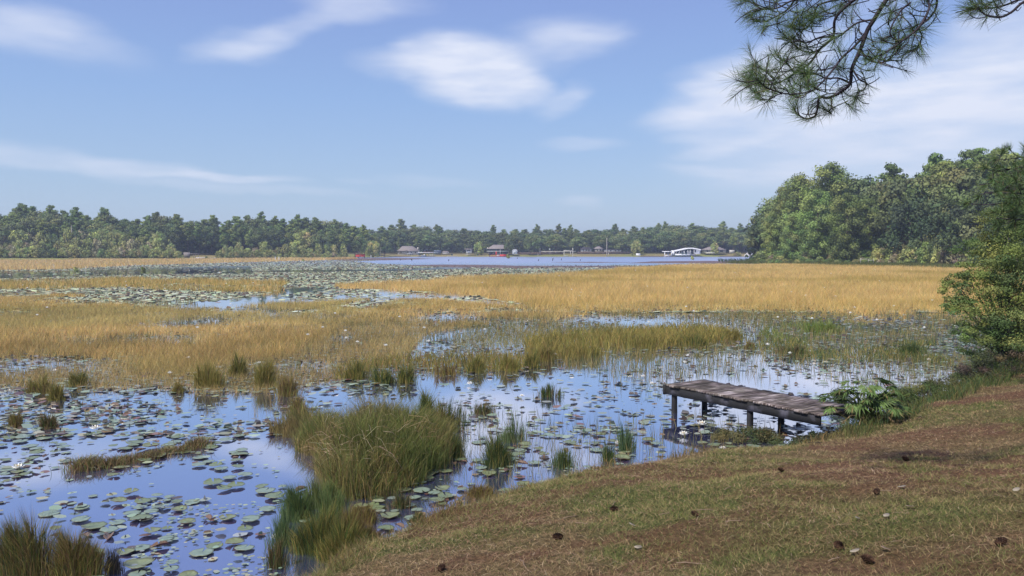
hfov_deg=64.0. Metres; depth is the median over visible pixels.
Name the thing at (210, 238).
broadleaf tree
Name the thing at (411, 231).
broadleaf tree
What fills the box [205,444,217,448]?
lily pad
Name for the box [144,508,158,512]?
lily pad
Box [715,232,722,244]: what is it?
pine tree
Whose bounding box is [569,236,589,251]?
broadleaf tree
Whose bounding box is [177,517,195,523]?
lily pad
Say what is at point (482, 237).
broadleaf tree
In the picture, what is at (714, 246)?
broadleaf tree
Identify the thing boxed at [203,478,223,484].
lily pad
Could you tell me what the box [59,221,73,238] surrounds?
pine tree
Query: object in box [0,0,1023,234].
sky
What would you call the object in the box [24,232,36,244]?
shrub
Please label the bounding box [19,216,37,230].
broadleaf tree
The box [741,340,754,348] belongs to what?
grass tussock
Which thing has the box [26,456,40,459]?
lily pad
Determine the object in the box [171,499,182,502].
lily pad
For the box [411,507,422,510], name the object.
lily pad
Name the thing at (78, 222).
pine tree
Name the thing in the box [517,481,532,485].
lily pad
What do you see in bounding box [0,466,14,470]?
lily pad
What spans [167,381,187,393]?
grass tussock
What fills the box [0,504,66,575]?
grass tussock
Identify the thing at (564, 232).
pine tree
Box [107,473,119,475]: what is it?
lily pad
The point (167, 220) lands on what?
broadleaf tree
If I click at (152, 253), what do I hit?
shrub
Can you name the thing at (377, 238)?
broadleaf tree
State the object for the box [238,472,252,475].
lily pad
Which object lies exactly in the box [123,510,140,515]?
lily pad
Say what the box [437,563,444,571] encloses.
pine cone
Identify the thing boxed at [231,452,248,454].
lily pad
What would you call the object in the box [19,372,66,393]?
grass tussock
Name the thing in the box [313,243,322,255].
shrub
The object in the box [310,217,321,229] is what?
pine tree
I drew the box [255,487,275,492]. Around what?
lily pad
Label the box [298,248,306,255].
shrub
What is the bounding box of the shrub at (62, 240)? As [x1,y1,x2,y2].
[58,235,69,246]
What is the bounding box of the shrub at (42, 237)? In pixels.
[33,230,47,246]
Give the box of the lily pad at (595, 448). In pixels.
[590,447,602,451]
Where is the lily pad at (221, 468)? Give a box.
[214,466,227,469]
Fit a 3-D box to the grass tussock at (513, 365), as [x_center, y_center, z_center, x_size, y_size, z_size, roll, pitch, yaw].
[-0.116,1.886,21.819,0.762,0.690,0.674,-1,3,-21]
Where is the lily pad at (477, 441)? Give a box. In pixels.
[471,440,485,443]
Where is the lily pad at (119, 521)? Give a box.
[108,519,125,524]
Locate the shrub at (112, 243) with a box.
[107,241,117,250]
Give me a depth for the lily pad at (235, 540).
8.96 m
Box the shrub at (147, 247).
[139,245,150,257]
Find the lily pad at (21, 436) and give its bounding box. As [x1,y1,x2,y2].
[14,434,31,437]
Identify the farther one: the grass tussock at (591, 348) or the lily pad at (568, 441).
the grass tussock at (591, 348)
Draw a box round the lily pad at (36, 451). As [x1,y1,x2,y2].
[29,449,45,453]
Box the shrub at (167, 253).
[164,250,171,257]
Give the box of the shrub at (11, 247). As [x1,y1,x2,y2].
[5,244,16,257]
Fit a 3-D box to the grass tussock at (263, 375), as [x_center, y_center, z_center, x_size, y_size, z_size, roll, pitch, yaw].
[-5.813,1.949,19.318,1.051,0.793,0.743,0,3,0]
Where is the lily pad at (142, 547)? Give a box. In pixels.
[132,544,150,550]
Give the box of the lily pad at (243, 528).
[237,525,252,530]
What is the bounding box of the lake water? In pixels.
[0,257,1012,575]
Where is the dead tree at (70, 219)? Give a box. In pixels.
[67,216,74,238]
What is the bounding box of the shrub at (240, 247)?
[234,242,243,257]
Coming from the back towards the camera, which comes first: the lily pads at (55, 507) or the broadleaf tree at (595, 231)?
the broadleaf tree at (595, 231)
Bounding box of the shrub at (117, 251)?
[110,246,121,257]
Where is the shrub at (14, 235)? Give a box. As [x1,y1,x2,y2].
[3,229,19,247]
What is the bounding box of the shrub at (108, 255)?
[102,250,113,257]
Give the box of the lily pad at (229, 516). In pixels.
[219,514,235,519]
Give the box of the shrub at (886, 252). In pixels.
[881,247,894,260]
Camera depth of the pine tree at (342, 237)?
353.53 m
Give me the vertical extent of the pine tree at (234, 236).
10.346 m
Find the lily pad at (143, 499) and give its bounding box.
[134,497,150,502]
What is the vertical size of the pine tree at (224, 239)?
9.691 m
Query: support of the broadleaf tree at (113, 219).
on the ground at (924, 562)
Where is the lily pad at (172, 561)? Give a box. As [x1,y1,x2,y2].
[165,559,178,563]
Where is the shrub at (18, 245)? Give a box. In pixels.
[14,240,25,249]
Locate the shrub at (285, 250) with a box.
[281,243,290,256]
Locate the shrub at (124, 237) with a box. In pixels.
[117,233,128,246]
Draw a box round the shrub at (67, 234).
[63,229,73,243]
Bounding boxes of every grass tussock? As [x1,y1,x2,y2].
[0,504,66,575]
[1,410,26,427]
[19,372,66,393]
[33,411,62,429]
[40,518,116,575]
[42,382,68,400]
[65,369,93,387]
[103,541,126,575]
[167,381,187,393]
[186,356,231,388]
[222,350,249,377]
[247,357,283,387]
[249,495,301,550]
[262,531,295,569]
[270,373,305,396]
[273,480,319,522]
[281,494,348,559]
[283,394,309,416]
[297,515,374,566]
[299,474,351,511]
[308,479,351,520]
[334,502,376,538]
[336,355,373,379]
[349,501,382,525]
[361,365,395,384]
[363,523,387,540]
[385,490,417,510]
[393,361,423,383]
[404,509,428,523]
[411,386,438,412]
[421,392,471,432]
[427,360,460,375]
[441,431,470,458]
[461,478,500,499]
[463,400,504,415]
[464,354,486,372]
[471,429,517,471]
[489,406,530,443]
[493,348,520,371]
[521,348,545,367]
[533,382,564,397]
[536,341,557,361]
[543,443,580,470]
[564,340,611,358]
[598,441,616,462]
[614,417,637,451]
[617,330,667,350]
[672,332,714,347]
[719,327,748,341]
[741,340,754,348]
[775,344,809,355]
[798,320,841,333]
[897,341,926,355]
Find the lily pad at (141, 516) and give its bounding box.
[130,514,152,519]
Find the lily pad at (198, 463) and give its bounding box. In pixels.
[192,462,206,465]
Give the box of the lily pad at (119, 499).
[110,496,126,501]
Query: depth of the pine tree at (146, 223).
316.47 m
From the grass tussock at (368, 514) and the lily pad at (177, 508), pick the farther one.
the lily pad at (177, 508)
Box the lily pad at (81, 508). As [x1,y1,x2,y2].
[74,505,89,509]
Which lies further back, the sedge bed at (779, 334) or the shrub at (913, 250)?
the shrub at (913, 250)
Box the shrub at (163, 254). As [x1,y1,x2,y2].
[159,251,166,257]
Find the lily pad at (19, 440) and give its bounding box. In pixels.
[12,439,27,442]
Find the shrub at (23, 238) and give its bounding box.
[15,230,29,246]
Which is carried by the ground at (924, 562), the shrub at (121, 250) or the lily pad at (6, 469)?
the shrub at (121, 250)
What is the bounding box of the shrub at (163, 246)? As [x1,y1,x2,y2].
[161,243,167,250]
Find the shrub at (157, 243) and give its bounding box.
[151,237,163,251]
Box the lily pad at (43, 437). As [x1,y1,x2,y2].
[36,436,52,439]
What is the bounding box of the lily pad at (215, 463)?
[209,461,222,465]
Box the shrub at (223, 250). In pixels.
[219,245,230,253]
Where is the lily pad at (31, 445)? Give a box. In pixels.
[21,444,38,446]
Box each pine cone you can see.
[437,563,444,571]
[552,533,562,539]
[610,506,617,511]
[691,510,698,516]
[833,540,843,549]
[861,554,874,563]
[873,488,880,494]
[994,537,1007,546]
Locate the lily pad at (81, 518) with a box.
[71,515,90,521]
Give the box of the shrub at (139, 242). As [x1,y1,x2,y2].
[134,237,145,249]
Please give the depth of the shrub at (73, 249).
281.76 m
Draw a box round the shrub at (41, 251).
[32,248,45,257]
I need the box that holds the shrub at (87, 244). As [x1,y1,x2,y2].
[80,237,94,251]
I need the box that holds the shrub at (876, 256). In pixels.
[870,249,885,260]
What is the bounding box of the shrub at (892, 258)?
[888,254,898,262]
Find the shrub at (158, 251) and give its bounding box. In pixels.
[154,247,161,257]
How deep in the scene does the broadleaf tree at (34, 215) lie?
308.42 m
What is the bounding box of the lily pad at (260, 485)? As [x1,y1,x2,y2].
[255,484,268,487]
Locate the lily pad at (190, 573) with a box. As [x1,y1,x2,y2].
[177,570,197,575]
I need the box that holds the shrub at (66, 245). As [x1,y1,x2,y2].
[63,243,70,249]
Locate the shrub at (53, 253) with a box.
[45,247,58,257]
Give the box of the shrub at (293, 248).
[289,241,297,254]
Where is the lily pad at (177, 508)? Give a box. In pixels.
[171,505,186,510]
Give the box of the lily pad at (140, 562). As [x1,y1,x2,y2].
[122,557,154,568]
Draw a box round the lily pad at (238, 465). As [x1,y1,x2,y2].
[231,464,243,467]
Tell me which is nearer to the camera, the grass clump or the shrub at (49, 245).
the grass clump
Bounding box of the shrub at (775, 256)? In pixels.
[773,253,784,260]
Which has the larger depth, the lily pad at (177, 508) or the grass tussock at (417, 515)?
the lily pad at (177, 508)
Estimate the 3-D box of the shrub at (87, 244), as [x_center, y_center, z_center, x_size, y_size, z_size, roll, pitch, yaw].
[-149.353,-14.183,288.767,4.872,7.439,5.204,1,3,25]
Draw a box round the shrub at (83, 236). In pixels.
[74,229,88,239]
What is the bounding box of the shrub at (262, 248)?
[259,241,268,254]
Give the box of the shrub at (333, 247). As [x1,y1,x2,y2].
[330,244,338,255]
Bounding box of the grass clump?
[264,383,464,500]
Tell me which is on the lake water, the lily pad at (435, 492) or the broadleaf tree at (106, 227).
the lily pad at (435, 492)
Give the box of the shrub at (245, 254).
[241,249,248,257]
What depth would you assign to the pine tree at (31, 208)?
311.39 m
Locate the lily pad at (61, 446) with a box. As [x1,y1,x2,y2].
[57,445,70,447]
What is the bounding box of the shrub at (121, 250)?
[115,247,126,257]
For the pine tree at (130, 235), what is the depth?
301.49 m
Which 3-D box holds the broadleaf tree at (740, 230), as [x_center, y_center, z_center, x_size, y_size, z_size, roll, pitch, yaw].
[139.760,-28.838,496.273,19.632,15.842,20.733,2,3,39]
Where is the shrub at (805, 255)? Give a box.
[802,251,814,259]
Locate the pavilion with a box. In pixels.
[671,248,700,255]
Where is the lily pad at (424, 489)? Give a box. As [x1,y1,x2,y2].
[413,487,429,492]
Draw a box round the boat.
[355,252,364,256]
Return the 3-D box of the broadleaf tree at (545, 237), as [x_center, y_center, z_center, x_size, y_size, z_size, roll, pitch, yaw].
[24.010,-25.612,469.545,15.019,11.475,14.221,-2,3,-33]
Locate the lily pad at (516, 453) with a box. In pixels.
[511,452,522,455]
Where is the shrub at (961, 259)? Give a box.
[951,247,970,264]
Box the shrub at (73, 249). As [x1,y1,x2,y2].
[68,244,80,257]
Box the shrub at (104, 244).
[100,239,110,252]
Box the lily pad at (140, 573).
[128,570,146,575]
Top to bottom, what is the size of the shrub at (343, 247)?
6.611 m
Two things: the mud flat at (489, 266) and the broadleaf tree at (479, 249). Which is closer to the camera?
the mud flat at (489, 266)
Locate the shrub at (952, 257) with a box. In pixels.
[945,244,964,263]
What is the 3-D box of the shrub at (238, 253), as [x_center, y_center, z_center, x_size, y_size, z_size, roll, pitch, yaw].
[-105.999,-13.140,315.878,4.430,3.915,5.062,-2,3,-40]
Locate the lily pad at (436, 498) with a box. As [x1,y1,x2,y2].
[428,497,444,501]
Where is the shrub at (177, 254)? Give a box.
[173,251,183,257]
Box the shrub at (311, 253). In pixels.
[304,251,315,256]
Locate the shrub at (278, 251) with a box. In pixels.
[274,247,283,256]
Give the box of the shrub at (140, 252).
[137,246,146,257]
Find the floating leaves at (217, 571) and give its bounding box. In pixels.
[131,498,284,575]
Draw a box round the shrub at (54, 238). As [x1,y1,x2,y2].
[45,232,58,245]
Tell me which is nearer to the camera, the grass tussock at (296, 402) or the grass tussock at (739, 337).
the grass tussock at (296, 402)
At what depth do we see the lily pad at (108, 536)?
9.12 m
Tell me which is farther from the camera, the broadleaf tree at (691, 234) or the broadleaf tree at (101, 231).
the broadleaf tree at (691, 234)
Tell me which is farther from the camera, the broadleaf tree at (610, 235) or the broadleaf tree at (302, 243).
the broadleaf tree at (610, 235)
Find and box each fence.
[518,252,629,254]
[539,251,575,251]
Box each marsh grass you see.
[0,256,357,269]
[0,275,289,292]
[0,291,586,377]
[334,263,1023,316]
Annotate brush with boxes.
[708,425,788,445]
[782,429,833,445]
[818,386,876,408]
[877,388,932,408]
[898,380,951,398]
[919,375,960,393]
[943,364,990,383]
[956,348,1023,378]
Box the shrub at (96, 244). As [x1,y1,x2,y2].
[91,238,102,256]
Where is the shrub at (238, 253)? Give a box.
[233,249,242,257]
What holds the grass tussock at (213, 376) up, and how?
on the lake water
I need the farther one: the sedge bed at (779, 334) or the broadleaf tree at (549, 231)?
the broadleaf tree at (549, 231)
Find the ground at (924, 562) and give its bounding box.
[0,252,1023,575]
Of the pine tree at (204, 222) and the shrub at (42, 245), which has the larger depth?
the pine tree at (204, 222)
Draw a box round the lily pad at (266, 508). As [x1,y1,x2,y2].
[259,506,275,510]
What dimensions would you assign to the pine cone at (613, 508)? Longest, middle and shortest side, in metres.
0.085 x 0.056 x 0.055 m
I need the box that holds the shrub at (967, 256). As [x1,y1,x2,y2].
[965,249,976,265]
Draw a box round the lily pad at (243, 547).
[234,544,254,549]
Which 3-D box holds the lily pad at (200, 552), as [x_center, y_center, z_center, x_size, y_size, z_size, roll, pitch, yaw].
[-3.275,2.788,8.650,0.256,0.012,0.234,-1,4,-1]
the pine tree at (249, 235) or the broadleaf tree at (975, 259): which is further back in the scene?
the pine tree at (249, 235)
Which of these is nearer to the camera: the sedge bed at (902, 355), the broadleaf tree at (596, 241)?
the sedge bed at (902, 355)
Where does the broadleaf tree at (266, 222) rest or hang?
on the ground at (924, 562)
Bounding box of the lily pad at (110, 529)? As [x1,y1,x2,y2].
[100,526,118,531]
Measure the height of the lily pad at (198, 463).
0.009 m
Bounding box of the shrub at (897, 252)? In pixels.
[890,242,905,255]
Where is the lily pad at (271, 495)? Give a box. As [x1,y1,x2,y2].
[265,491,284,497]
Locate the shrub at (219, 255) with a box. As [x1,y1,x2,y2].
[215,251,223,257]
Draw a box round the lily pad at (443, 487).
[435,485,450,489]
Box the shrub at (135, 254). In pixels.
[127,249,139,257]
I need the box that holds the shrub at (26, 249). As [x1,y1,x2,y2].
[23,247,32,257]
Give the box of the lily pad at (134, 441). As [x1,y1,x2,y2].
[125,440,143,443]
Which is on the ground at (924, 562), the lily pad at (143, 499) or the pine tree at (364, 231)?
the pine tree at (364, 231)
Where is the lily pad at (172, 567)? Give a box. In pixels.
[163,565,178,570]
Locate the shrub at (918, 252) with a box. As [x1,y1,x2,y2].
[910,247,930,262]
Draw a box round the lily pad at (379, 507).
[371,505,384,509]
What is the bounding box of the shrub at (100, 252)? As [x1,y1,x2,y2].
[97,248,107,257]
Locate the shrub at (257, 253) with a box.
[252,250,262,257]
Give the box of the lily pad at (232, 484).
[227,481,244,486]
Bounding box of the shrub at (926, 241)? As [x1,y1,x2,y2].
[916,233,929,253]
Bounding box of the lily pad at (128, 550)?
[117,548,134,554]
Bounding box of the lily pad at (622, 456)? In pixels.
[616,454,630,458]
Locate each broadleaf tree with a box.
[0,225,13,244]
[1,222,27,233]
[14,220,39,239]
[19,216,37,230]
[26,210,46,219]
[42,213,74,241]
[70,229,92,243]
[79,220,102,229]
[85,220,114,231]
[86,228,102,236]
[93,228,117,241]
[100,214,122,226]
[105,224,121,234]
[111,230,123,246]
[123,223,145,244]
[146,222,170,239]
[147,231,170,249]
[149,217,167,224]
[155,216,175,225]
[157,222,182,239]
[164,232,183,250]
[185,220,207,248]
[197,226,221,254]
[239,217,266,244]
[244,227,270,248]
[249,230,271,249]
[255,220,274,228]
[262,225,279,244]
[265,228,287,249]
[291,230,313,256]
[307,233,329,250]
[322,220,338,235]
[323,231,345,250]
[349,236,367,257]
[365,240,381,256]
[366,236,382,251]
[380,241,392,256]
[381,230,409,252]
[399,228,421,246]
[407,226,438,251]
[412,230,440,251]
[418,235,439,251]
[438,232,453,250]
[441,236,463,252]
[444,229,461,251]
[453,233,470,251]
[464,237,483,252]
[466,230,480,251]
[473,241,483,254]
[475,231,496,250]
[475,233,491,251]
[483,237,503,248]
[491,232,507,244]
[503,237,513,253]
[504,236,523,248]
[507,232,526,251]
[523,234,536,251]
[524,233,544,249]
[525,235,543,251]
[536,229,556,250]
[543,233,567,248]
[544,234,565,250]
[566,233,590,245]
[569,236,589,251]
[586,229,607,247]
[588,233,600,251]
[590,234,612,248]
[597,233,616,248]
[598,229,622,236]
[609,235,629,248]
[617,232,630,251]
[626,232,645,251]
[626,236,650,247]
[631,240,643,254]
[639,230,657,251]
[647,227,662,251]
[652,234,672,252]
[658,225,687,249]
[659,229,677,250]
[665,232,695,250]
[673,228,695,250]
[689,225,712,251]
[691,233,716,248]
[710,242,718,254]
[711,226,731,246]
[711,230,740,248]
[726,232,746,252]
[730,228,747,251]
[743,210,766,246]
[744,197,774,244]
[756,196,782,240]
[834,174,885,232]
[848,178,898,244]
[865,174,926,236]
[873,195,940,253]
[883,173,941,233]
[906,198,963,256]
[919,167,987,232]
[931,199,992,256]
[948,175,1023,240]
[971,205,1023,263]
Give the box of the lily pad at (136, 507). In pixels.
[133,505,147,508]
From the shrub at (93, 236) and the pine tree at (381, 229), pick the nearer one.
the shrub at (93, 236)
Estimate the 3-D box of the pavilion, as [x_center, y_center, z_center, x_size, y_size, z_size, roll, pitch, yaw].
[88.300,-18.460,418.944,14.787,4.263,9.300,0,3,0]
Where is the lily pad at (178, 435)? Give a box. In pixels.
[171,434,184,437]
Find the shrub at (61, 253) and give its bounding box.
[55,247,68,257]
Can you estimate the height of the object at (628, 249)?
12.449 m
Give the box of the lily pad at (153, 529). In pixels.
[144,527,160,532]
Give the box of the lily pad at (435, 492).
[428,490,440,493]
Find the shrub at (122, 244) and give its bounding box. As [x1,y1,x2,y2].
[117,240,127,256]
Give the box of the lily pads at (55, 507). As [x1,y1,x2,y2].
[0,428,665,563]
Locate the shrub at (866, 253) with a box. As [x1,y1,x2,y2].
[859,250,871,258]
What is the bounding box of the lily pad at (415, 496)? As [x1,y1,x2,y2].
[409,495,420,498]
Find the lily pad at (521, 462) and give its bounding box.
[517,460,526,463]
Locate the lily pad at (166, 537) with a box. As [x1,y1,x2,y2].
[159,535,174,540]
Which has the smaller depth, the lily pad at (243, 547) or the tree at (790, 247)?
the lily pad at (243, 547)
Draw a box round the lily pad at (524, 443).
[518,441,531,445]
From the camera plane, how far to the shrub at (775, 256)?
195.20 m
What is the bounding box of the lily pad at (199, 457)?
[192,455,206,458]
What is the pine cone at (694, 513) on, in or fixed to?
on the pine straw
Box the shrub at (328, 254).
[323,251,332,256]
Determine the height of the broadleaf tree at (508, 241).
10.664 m
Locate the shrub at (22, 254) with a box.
[15,247,29,257]
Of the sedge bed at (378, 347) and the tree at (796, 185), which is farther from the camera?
the tree at (796, 185)
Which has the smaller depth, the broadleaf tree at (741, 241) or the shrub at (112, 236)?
the shrub at (112, 236)
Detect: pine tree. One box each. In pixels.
[0,217,10,226]
[1,213,15,221]
[10,214,23,222]
[13,203,31,219]
[27,206,39,213]
[33,219,52,235]
[45,205,58,214]
[47,224,61,240]
[58,214,72,226]
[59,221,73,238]
[70,207,82,227]
[72,217,85,230]
[79,215,91,220]
[95,207,112,224]
[119,223,127,234]
[126,230,134,241]
[130,219,141,227]
[138,228,150,244]
[139,215,153,227]
[143,220,151,230]
[151,212,160,221]
[169,225,183,250]
[171,214,183,225]
[180,222,193,251]
[193,223,205,254]
[200,219,209,252]
[208,215,218,234]
[219,223,230,239]
[219,233,229,248]
[223,220,231,247]
[229,224,239,248]
[230,216,242,227]
[230,232,241,245]
[238,225,248,245]
[241,215,251,247]
[244,230,254,248]
[252,211,265,226]
[268,219,277,249]
[274,223,285,234]
[278,218,288,237]
[284,224,293,250]
[286,233,295,244]
[288,219,301,239]
[293,228,303,236]
[294,214,302,228]
[301,217,311,230]
[306,226,316,235]
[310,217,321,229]
[311,220,325,234]
[326,231,338,245]
[332,219,340,232]
[337,235,348,247]
[340,222,350,243]
[340,228,352,253]
[349,226,360,240]
[360,225,370,253]
[375,226,386,251]
[380,230,390,253]
[387,224,398,247]
[396,219,406,229]
[415,234,422,245]
[434,227,446,234]
[458,228,467,251]
[490,225,496,232]
[520,229,528,234]
[554,223,561,250]
[560,228,568,249]
[567,224,572,249]
[567,231,574,240]
[610,224,618,248]
[627,226,639,249]
[688,223,697,249]
[696,227,706,251]
[706,230,715,239]
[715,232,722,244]
[718,0,1023,128]
[719,221,727,247]
[729,234,737,249]
[737,223,743,251]
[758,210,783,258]
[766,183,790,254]
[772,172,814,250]
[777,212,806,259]
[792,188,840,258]
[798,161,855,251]
[822,192,869,259]
[853,199,884,251]
[878,162,908,183]
[912,152,953,179]
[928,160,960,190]
[951,147,988,189]
[956,142,1023,236]
[972,147,1010,179]
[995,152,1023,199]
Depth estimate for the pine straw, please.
7.30 m
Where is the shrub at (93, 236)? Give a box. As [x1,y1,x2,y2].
[86,231,100,241]
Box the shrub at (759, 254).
[752,250,767,259]
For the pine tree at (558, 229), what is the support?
on the ground at (924, 562)
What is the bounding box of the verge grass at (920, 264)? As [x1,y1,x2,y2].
[722,259,987,267]
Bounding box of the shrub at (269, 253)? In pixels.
[263,249,273,256]
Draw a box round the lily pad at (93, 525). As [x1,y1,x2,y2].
[81,521,107,528]
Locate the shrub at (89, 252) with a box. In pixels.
[85,250,93,257]
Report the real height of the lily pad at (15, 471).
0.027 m
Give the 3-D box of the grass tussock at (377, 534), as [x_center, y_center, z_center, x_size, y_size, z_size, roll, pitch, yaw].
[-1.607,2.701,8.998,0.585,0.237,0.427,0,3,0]
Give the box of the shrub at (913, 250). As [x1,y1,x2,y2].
[904,245,917,262]
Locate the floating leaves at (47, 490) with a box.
[0,368,943,498]
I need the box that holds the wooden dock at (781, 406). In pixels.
[663,379,857,429]
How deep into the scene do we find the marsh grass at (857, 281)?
65.45 m
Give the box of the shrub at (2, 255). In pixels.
[0,247,6,257]
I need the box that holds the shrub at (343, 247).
[338,244,347,256]
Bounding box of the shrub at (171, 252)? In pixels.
[168,249,176,257]
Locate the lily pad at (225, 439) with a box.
[219,437,232,440]
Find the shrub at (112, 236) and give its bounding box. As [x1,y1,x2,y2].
[106,231,117,249]
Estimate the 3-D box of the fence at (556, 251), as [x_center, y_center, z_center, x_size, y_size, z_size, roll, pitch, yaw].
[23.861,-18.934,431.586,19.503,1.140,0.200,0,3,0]
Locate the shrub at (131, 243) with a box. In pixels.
[126,238,137,253]
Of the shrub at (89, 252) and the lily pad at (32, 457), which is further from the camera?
the shrub at (89, 252)
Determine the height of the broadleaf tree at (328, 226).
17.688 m
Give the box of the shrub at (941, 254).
[936,245,952,263]
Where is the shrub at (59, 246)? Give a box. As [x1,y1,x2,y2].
[51,241,62,250]
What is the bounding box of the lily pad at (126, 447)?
[117,446,132,449]
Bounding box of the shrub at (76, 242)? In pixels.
[70,237,80,248]
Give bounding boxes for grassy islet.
[50,431,214,473]
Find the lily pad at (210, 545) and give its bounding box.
[206,541,222,548]
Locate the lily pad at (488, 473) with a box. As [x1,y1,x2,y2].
[482,470,496,475]
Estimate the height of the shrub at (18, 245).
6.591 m
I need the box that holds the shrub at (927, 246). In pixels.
[919,239,937,262]
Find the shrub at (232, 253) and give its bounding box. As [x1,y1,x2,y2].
[228,251,236,257]
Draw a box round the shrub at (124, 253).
[121,250,129,257]
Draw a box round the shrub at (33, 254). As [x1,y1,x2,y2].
[27,245,39,257]
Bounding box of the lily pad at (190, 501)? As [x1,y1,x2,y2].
[184,499,200,503]
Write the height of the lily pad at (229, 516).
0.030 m
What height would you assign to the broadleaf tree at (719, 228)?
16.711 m
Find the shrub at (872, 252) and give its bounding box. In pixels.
[866,247,883,259]
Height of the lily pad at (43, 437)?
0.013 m
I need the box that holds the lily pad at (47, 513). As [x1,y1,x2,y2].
[38,510,60,516]
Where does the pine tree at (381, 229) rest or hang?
on the ground at (924, 562)
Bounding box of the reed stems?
[0,297,1013,485]
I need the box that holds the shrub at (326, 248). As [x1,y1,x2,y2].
[323,245,331,253]
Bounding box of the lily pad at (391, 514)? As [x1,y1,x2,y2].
[380,512,399,517]
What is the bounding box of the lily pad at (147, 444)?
[142,442,159,446]
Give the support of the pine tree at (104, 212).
on the ground at (924, 562)
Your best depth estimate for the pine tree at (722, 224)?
502.32 m
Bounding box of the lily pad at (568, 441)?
[564,439,575,442]
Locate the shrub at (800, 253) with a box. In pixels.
[792,251,804,260]
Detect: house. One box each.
[397,246,419,254]
[487,245,508,254]
[580,247,591,251]
[593,246,602,251]
[603,249,620,251]
[701,247,725,253]
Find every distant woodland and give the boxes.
[73,226,356,253]
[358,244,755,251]
[743,216,879,259]
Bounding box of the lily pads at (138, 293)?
[0,258,942,312]
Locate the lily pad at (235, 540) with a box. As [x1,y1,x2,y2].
[225,537,244,543]
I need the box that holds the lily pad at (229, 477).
[223,475,236,478]
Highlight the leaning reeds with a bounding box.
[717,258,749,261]
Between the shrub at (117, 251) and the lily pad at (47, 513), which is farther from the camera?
the shrub at (117, 251)
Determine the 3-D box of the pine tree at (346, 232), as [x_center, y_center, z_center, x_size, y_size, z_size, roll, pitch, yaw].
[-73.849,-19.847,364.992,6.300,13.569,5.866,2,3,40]
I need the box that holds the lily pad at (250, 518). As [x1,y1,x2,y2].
[240,515,259,521]
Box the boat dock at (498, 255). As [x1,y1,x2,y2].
[489,251,506,256]
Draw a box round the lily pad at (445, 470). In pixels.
[439,469,452,471]
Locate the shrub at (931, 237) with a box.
[927,231,943,245]
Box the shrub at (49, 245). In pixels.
[44,243,52,249]
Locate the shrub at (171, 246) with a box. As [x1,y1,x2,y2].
[167,243,175,253]
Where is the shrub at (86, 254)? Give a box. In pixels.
[78,250,88,257]
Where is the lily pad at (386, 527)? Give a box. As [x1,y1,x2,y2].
[378,525,394,529]
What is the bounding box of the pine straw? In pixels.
[310,370,1023,575]
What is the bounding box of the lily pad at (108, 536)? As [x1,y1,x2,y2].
[103,532,113,539]
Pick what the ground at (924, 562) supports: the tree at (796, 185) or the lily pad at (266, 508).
the tree at (796, 185)
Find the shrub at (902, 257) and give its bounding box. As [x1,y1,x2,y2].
[895,248,915,263]
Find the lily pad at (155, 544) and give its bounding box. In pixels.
[150,541,168,547]
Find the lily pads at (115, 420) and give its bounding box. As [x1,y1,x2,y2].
[0,306,1022,436]
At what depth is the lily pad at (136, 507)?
10.15 m
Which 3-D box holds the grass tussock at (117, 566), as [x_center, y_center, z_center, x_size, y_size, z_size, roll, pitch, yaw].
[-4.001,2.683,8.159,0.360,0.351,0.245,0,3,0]
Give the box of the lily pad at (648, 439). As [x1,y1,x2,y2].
[642,437,654,440]
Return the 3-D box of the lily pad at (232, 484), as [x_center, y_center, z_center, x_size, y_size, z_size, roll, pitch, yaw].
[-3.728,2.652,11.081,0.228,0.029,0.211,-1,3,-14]
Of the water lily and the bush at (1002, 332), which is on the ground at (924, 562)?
the bush at (1002, 332)
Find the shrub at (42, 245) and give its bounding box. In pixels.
[37,241,50,251]
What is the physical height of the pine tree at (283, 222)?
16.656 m
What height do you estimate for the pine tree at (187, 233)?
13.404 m
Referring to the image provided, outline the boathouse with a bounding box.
[662,251,671,256]
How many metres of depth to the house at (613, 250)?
437.54 m
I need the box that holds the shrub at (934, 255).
[929,238,947,263]
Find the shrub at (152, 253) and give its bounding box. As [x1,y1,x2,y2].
[147,249,157,257]
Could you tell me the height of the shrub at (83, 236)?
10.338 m
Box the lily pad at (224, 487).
[216,485,231,489]
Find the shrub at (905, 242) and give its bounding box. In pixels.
[900,230,912,246]
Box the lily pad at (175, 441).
[168,440,181,442]
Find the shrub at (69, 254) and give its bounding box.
[63,249,72,257]
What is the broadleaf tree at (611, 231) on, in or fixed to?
on the ground at (924, 562)
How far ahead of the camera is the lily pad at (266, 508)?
10.08 m
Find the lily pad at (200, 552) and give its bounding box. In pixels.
[189,548,213,556]
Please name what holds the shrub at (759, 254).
on the ground at (924, 562)
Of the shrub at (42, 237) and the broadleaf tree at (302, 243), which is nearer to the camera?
the shrub at (42, 237)
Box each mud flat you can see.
[334,258,424,260]
[398,265,640,267]
[566,262,628,262]
[635,261,740,263]
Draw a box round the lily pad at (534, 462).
[528,460,539,463]
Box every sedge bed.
[0,318,471,395]
[329,345,533,380]
[446,306,961,360]
[519,319,741,361]
[747,336,952,364]
[750,315,851,341]
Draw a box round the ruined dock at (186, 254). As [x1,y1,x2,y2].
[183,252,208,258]
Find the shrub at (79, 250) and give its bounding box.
[74,247,85,257]
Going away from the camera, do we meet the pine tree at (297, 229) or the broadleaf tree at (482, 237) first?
the pine tree at (297, 229)
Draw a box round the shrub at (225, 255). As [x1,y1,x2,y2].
[221,252,229,257]
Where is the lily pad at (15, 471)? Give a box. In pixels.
[10,470,23,472]
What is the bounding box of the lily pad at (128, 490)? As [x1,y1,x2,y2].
[124,488,138,492]
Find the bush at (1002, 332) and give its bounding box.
[936,191,1023,373]
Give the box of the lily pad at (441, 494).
[438,492,452,497]
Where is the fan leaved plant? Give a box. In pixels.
[816,378,919,425]

